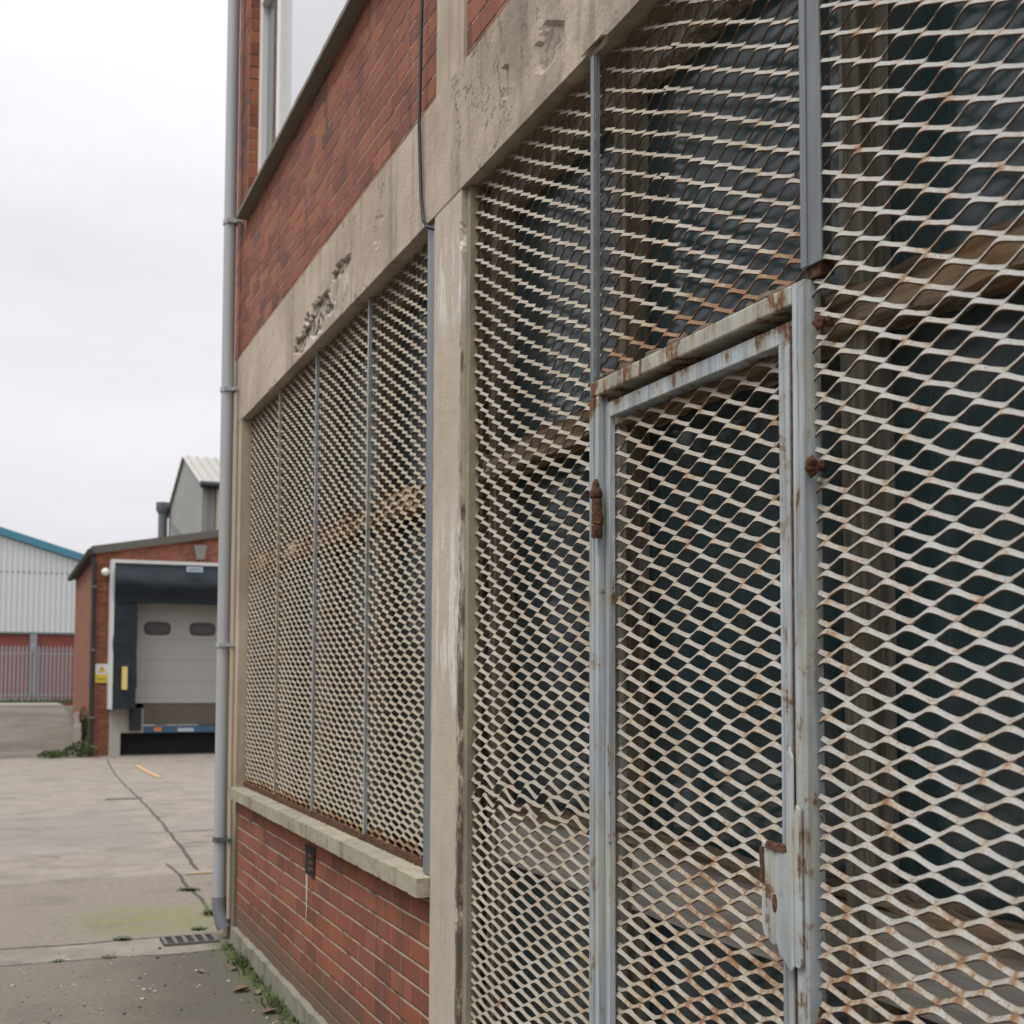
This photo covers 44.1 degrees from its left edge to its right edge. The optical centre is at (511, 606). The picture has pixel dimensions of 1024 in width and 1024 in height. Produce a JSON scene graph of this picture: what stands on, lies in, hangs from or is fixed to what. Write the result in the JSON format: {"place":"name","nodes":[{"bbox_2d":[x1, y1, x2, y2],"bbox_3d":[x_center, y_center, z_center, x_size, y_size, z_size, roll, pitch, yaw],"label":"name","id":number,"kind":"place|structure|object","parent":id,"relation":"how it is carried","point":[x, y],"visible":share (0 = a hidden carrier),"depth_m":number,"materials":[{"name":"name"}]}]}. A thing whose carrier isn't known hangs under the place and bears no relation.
{"place":"outdoors","nodes":[
{"label":"outdoors","id":0,"kind":"place"},
{"bbox_2d":[0,697,72,702],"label":"grass","id":1,"kind":"structure","parent":0,"point":[13,700],"depth_m":52.67,"materials":[{"name":"green plant"}]},
{"bbox_2d":[0,0,240,553],"label":"sky","id":2,"kind":"structure","parent":0,"point":[113,112],"materials":[{"name":"white"}]},
{"bbox_2d":[11,947,277,1023],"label":"gravel","id":3,"kind":"structure","parent":0,"point":[196,970],"depth_m":6.34,"materials":[{"name":"grey gravel"}]},
{"bbox_2d":[0,698,296,1023],"bbox_3d":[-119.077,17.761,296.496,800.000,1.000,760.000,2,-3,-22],"label":"ground","id":4,"kind":"structure","parent":0,"point":[88,872],"depth_m":9.37,"materials":[{"name":"concrete"}]},
{"bbox_2d":[0,643,73,702],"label":"palisade fence","id":5,"kind":"object","parent":4,"relation":"on","point":[32,666],"visible":0.42,"depth_m":52.81,"materials":[{"name":"grey metal"}]},
{"bbox_2d":[0,527,83,705],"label":"warehouse","id":6,"kind":"structure","parent":4,"relation":"on","point":[37,597],"depth_m":63.72,"materials":[{"name":"white metal"}]},
{"bbox_2d":[36,749,71,757],"bbox_3d":[-11.961,3.857,32.954,0.896,0.260,0.845,2,-3,-22],"label":"leafy weed","id":7,"kind":"object","parent":4,"relation":"on","point":[53,753],"visible":1,"depth_m":32.83,"materials":[{"name":"green plant"}]},
{"bbox_2d":[73,712,80,751],"bbox_3d":[-12.112,3.576,35.170,0.161,1.220,0.778,2,-4,-24],"label":"kerb stone","id":8,"kind":"object","parent":4,"relation":"on","point":[77,732],"visible":0.72,"depth_m":35.35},
{"bbox_2d":[62,739,99,756],"bbox_3d":[-11.408,3.763,33.365,1.021,0.495,0.924,2,-3,-22],"label":"leafy weed","id":9,"kind":"object","parent":4,"relation":"on","point":[82,749],"visible":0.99,"depth_m":33.25,"materials":[{"name":"green plant"}]},
{"bbox_2d":[79,705,87,745],"bbox_3d":[-12.069,3.429,35.559,0.508,1.281,0.520,2,-3,-22],"label":"leafy weed","id":10,"kind":"object","parent":4,"relation":"on","point":[84,726],"visible":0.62,"depth_m":35.50,"materials":[{"name":"green plant"}]},
{"bbox_2d":[113,935,132,940],"bbox_3d":[-2.301,1.962,7.465,0.120,0.018,0.129,2,-3,-22],"label":"weed","id":11,"kind":"object","parent":4,"relation":"on","point":[122,938],"visible":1,"depth_m":7.46,"materials":[{"name":"green plant"}]},
{"bbox_2d":[105,798,142,800],"bbox_3d":[-5.518,2.781,18.033,0.520,0.038,0.600,2,-3,-22],"label":"drain cover","id":12,"kind":"object","parent":4,"relation":"on","point":[123,798],"visible":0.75,"depth_m":18.19,"materials":[{"name":"metal"}]},
{"bbox_2d":[67,530,218,755],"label":"loading dock building","id":13,"kind":"structure","parent":4,"relation":"on","point":[156,624],"depth_m":34.46,"materials":[{"name":"brick"}]},
{"bbox_2d":[88,556,96,755],"bbox_3d":[-11.231,1.319,33.754,0.186,5.364,0.159,2,-3,-22],"label":"dock downpipe","id":14,"kind":"object","parent":13,"relation":"attached to","point":[92,649],"visible":1,"depth_m":33.73,"materials":[{"name":"metal"}]},
{"bbox_2d":[95,664,107,682],"bbox_3d":[-11.007,1.800,33.884,0.330,0.500,0.039,2,-3,-22],"label":"warning sign","id":15,"kind":"object","parent":13,"relation":"attached to","point":[101,670],"visible":0.95,"depth_m":33.86,"materials":[{"name":"yellow plastic"}]},
{"bbox_2d":[101,568,109,575],"bbox_3d":[-10.933,-0.918,33.974,0.217,0.220,0.211,2,-3,-22],"label":"wall lamp","id":16,"kind":"object","parent":13,"relation":"attached to","point":[105,571],"visible":1,"depth_m":33.90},
{"bbox_2d":[136,603,217,702],"bbox_3d":[-8.829,1.224,34.887,3.110,2.900,0.078,2,-3,-22],"label":"dock door","id":17,"kind":"structure","parent":13,"relation":"in","point":[177,649],"depth_m":34.71,"materials":[{"name":"metal"}]},
{"bbox_2d":[194,545,206,559],"bbox_3d":[-8.624,-1.482,34.932,0.346,0.390,0.220,2,-3,-22],"label":"wall light","id":18,"kind":"object","parent":13,"relation":"attached to","point":[200,551],"visible":1,"depth_m":34.84,"materials":[{"name":"grey plastic"}]},
{"bbox_2d":[135,765,161,776],"bbox_3d":[-8.041,3.629,27.878,0.110,0.096,5.200,1,-3,-21],"label":"yellow line","id":19,"kind":"object","parent":4,"relation":"on","point":[146,770],"visible":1,"depth_m":27.84,"materials":[{"name":"yellow paint"}]},
{"bbox_2d":[156,502,169,725],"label":"vent stack","id":20,"kind":"object","parent":4,"relation":"on","point":[162,509],"visible":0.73,"depth_m":54.99,"materials":[{"name":"grey metal"}]},
{"bbox_2d":[160,933,218,946],"bbox_3d":[-1.902,1.965,7.442,0.315,0.016,0.220,2,-3,-22],"label":"drain gully","id":21,"kind":"object","parent":4,"relation":"on","point":[180,940],"visible":1,"depth_m":7.42,"materials":[{"name":"metal"}]},
{"bbox_2d":[179,886,200,890],"bbox_3d":[-2.350,2.057,9.199,0.178,0.021,0.165,0,-3,-2],"label":"weed","id":22,"kind":"object","parent":4,"relation":"on","point":[188,888],"visible":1,"depth_m":9.20,"materials":[{"name":"green plant"}]},
{"bbox_2d":[167,455,219,725],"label":"grey shed","id":23,"kind":"structure","parent":4,"relation":"on","point":[193,506],"depth_m":49.12,"materials":[{"name":"metal"}]},
{"bbox_2d":[189,926,206,930],"bbox_3d":[-1.928,1.982,7.778,0.106,0.016,0.107,-1,-3,19],"label":"weed","id":24,"kind":"object","parent":4,"relation":"on","point":[197,928],"visible":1,"depth_m":7.78,"materials":[{"name":"green plant"}]},
{"bbox_2d":[201,908,212,915],"bbox_3d":[-1.938,2.002,8.305,0.216,0.034,0.258,0,-3,4],"label":"weed","id":25,"kind":"object","parent":4,"relation":"on","point":[206,913],"visible":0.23,"depth_m":8.26,"materials":[{"name":"green plant"}]},
{"bbox_2d":[232,985,249,991],"bbox_3d":[-1.339,1.891,6.248,0.095,0.023,0.065,2,-3,-22],"label":"dry leaf","id":26,"kind":"object","parent":4,"relation":"on","point":[239,988],"visible":1,"depth_m":6.25,"materials":[{"name":"brown plant"}]},
{"bbox_2d":[212,941,304,1023],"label":"grass","id":27,"kind":"structure","parent":4,"relation":"on","point":[274,1002],"depth_m":6.32,"materials":[{"name":"green plant"}]},
{"bbox_2d":[262,1008,276,1012],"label":"dry leaf","id":28,"kind":"object","parent":4,"relation":"on","point":[267,1010],"visible":1,"depth_m":5.84,"materials":[{"name":"brown plant"}]},
{"bbox_2d":[223,0,1023,1023],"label":"factory building","id":29,"kind":"structure","parent":4,"relation":"on","point":[329,924],"depth_m":3.48,"materials":[{"name":"brick"}]},
{"bbox_2d":[211,0,242,930],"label":"downpipe","id":30,"kind":"object","parent":29,"relation":"attached to","point":[220,838],"visible":0.96,"depth_m":7.65,"materials":[{"name":"grey plastic"}]},
{"bbox_2d":[244,389,282,799],"bbox_3d":[-1.397,-0.050,7.098,0.037,2.192,0.891,2,-3,-22],"label":"window grille","id":31,"kind":"object","parent":29,"relation":"attached to","point":[252,786],"depth_m":7.10,"materials":[{"name":"metal"}]},
{"bbox_2d":[273,389,281,794],"bbox_3d":[-1.239,-0.085,6.683,0.017,2.151,0.013,2,-3,-22],"label":"steel bar","id":32,"kind":"object","parent":29,"relation":"on","point":[277,595],"visible":1,"depth_m":6.68,"materials":[{"name":"grey metal"}]},
{"bbox_2d":[274,354,321,815],"bbox_3d":[-1.069,-0.095,6.292,0.037,2.192,0.852,2,-3,-22],"label":"window grille","id":33,"kind":"object","parent":29,"relation":"attached to","point":[291,802],"depth_m":6.29,"materials":[{"name":"metal"}]},
{"bbox_2d":[236,0,366,219],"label":"upper window","id":34,"kind":"structure","parent":29,"relation":"in","point":[300,40],"depth_m":6.89,"materials":[{"name":"white paint"}]},
{"bbox_2d":[310,351,319,810],"bbox_3d":[-0.919,-0.127,5.896,0.017,2.151,0.013,2,-3,-22],"label":"steel bar","id":35,"kind":"object","parent":29,"relation":"on","point":[314,583],"visible":1,"depth_m":5.89,"materials":[{"name":"grey metal"}]},
{"bbox_2d":[250,255,427,852],"bbox_3d":[-0.844,-0.115,5.860,0.106,2.183,3.617,2,-3,-22],"label":"timber window","id":36,"kind":"structure","parent":29,"relation":"in","point":[410,555],"depth_m":5.53,"materials":[{"name":"glass"}]},
{"bbox_2d":[311,305,371,840],"bbox_3d":[-0.739,-0.138,5.479,0.037,2.191,0.913,2,-3,-22],"label":"window grille","id":37,"kind":"object","parent":29,"relation":"attached to","point":[345,827],"depth_m":5.46,"materials":[{"name":"metal"}]},
{"bbox_2d":[363,298,372,833],"bbox_3d":[-0.577,-0.173,5.054,0.017,2.151,0.013,2,-3,-22],"label":"steel bar","id":38,"kind":"object","parent":29,"relation":"on","point":[367,554],"visible":1,"depth_m":5.05,"materials":[{"name":"grey metal"}]},
{"bbox_2d":[364,242,427,867],"bbox_3d":[-0.389,-0.185,4.618,0.038,2.192,0.952,2,-3,-22],"label":"window grille","id":39,"kind":"object","parent":29,"relation":"attached to","point":[403,852],"depth_m":4.68,"materials":[{"name":"metal"}]},
{"bbox_2d":[417,0,434,230],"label":"cable","id":40,"kind":"object","parent":29,"relation":"attached to","point":[427,226],"visible":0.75,"depth_m":4.34,"materials":[{"name":"grey rubber"}]},
{"bbox_2d":[423,221,434,874],"bbox_3d":[-0.254,-0.206,4.218,0.048,2.176,0.080,2,-3,-22],"label":"steel post","id":41,"kind":"object","parent":29,"relation":"on","point":[428,565],"visible":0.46,"depth_m":4.21,"materials":[{"name":"grey metal"}]},
{"bbox_2d":[471,65,604,1023],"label":"window grille","id":42,"kind":"object","parent":29,"relation":"attached to","point":[532,815],"depth_m":3.44,"materials":[{"name":"metal"}]},
{"bbox_2d":[590,54,599,398],"bbox_3d":[0.199,0.186,3.027,0.016,3.088,0.022,2,-3,-22],"label":"steel post","id":43,"kind":"object","parent":29,"relation":"attached to","point":[595,222],"visible":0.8,"depth_m":3.08,"materials":[{"name":"grey metal"}]},
{"bbox_2d":[601,0,804,371],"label":"window grille","id":44,"kind":"object","parent":29,"relation":"attached to","point":[759,122],"depth_m":2.70,"materials":[{"name":"metal"}]},
{"bbox_2d":[589,279,826,1023],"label":"gate","id":45,"kind":"structure","parent":29,"relation":"attached to","point":[792,879],"depth_m":2.51,"materials":[{"name":"metal"}]},
{"bbox_2d":[804,455,826,477],"bbox_3d":[0.525,-0.241,2.187,0.037,0.040,0.039,-1,-3,20],"label":"rusty bolt","id":46,"kind":"object","parent":45,"relation":"attached to","point":[813,466],"visible":1,"depth_m":2.18,"materials":[{"name":"brown metal"}]},
{"bbox_2d":[482,0,1023,1023],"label":"timber window","id":47,"kind":"structure","parent":29,"relation":"in","point":[1006,426],"depth_m":2.60,"materials":[{"name":"glass"}]},
{"bbox_2d":[798,0,835,279],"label":"steel post","id":48,"kind":"object","parent":29,"relation":"attached to","point":[815,212],"visible":0.84,"depth_m":2.23,"materials":[{"name":"grey metal"}]},
{"bbox_2d":[812,0,1023,1023],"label":"window grille","id":49,"kind":"object","parent":29,"relation":"attached to","point":[1014,978],"depth_m":1.95,"materials":[{"name":"metal"}]},
{"bbox_2d":[812,314,833,330],"bbox_3d":[0.538,-0.489,2.174,0.037,0.029,0.037,2,-3,-22],"label":"rusty bolt","id":50,"kind":"object","parent":49,"relation":"attached to","point":[819,321],"visible":1,"depth_m":2.17,"materials":[{"name":"brown metal"}]}
]}

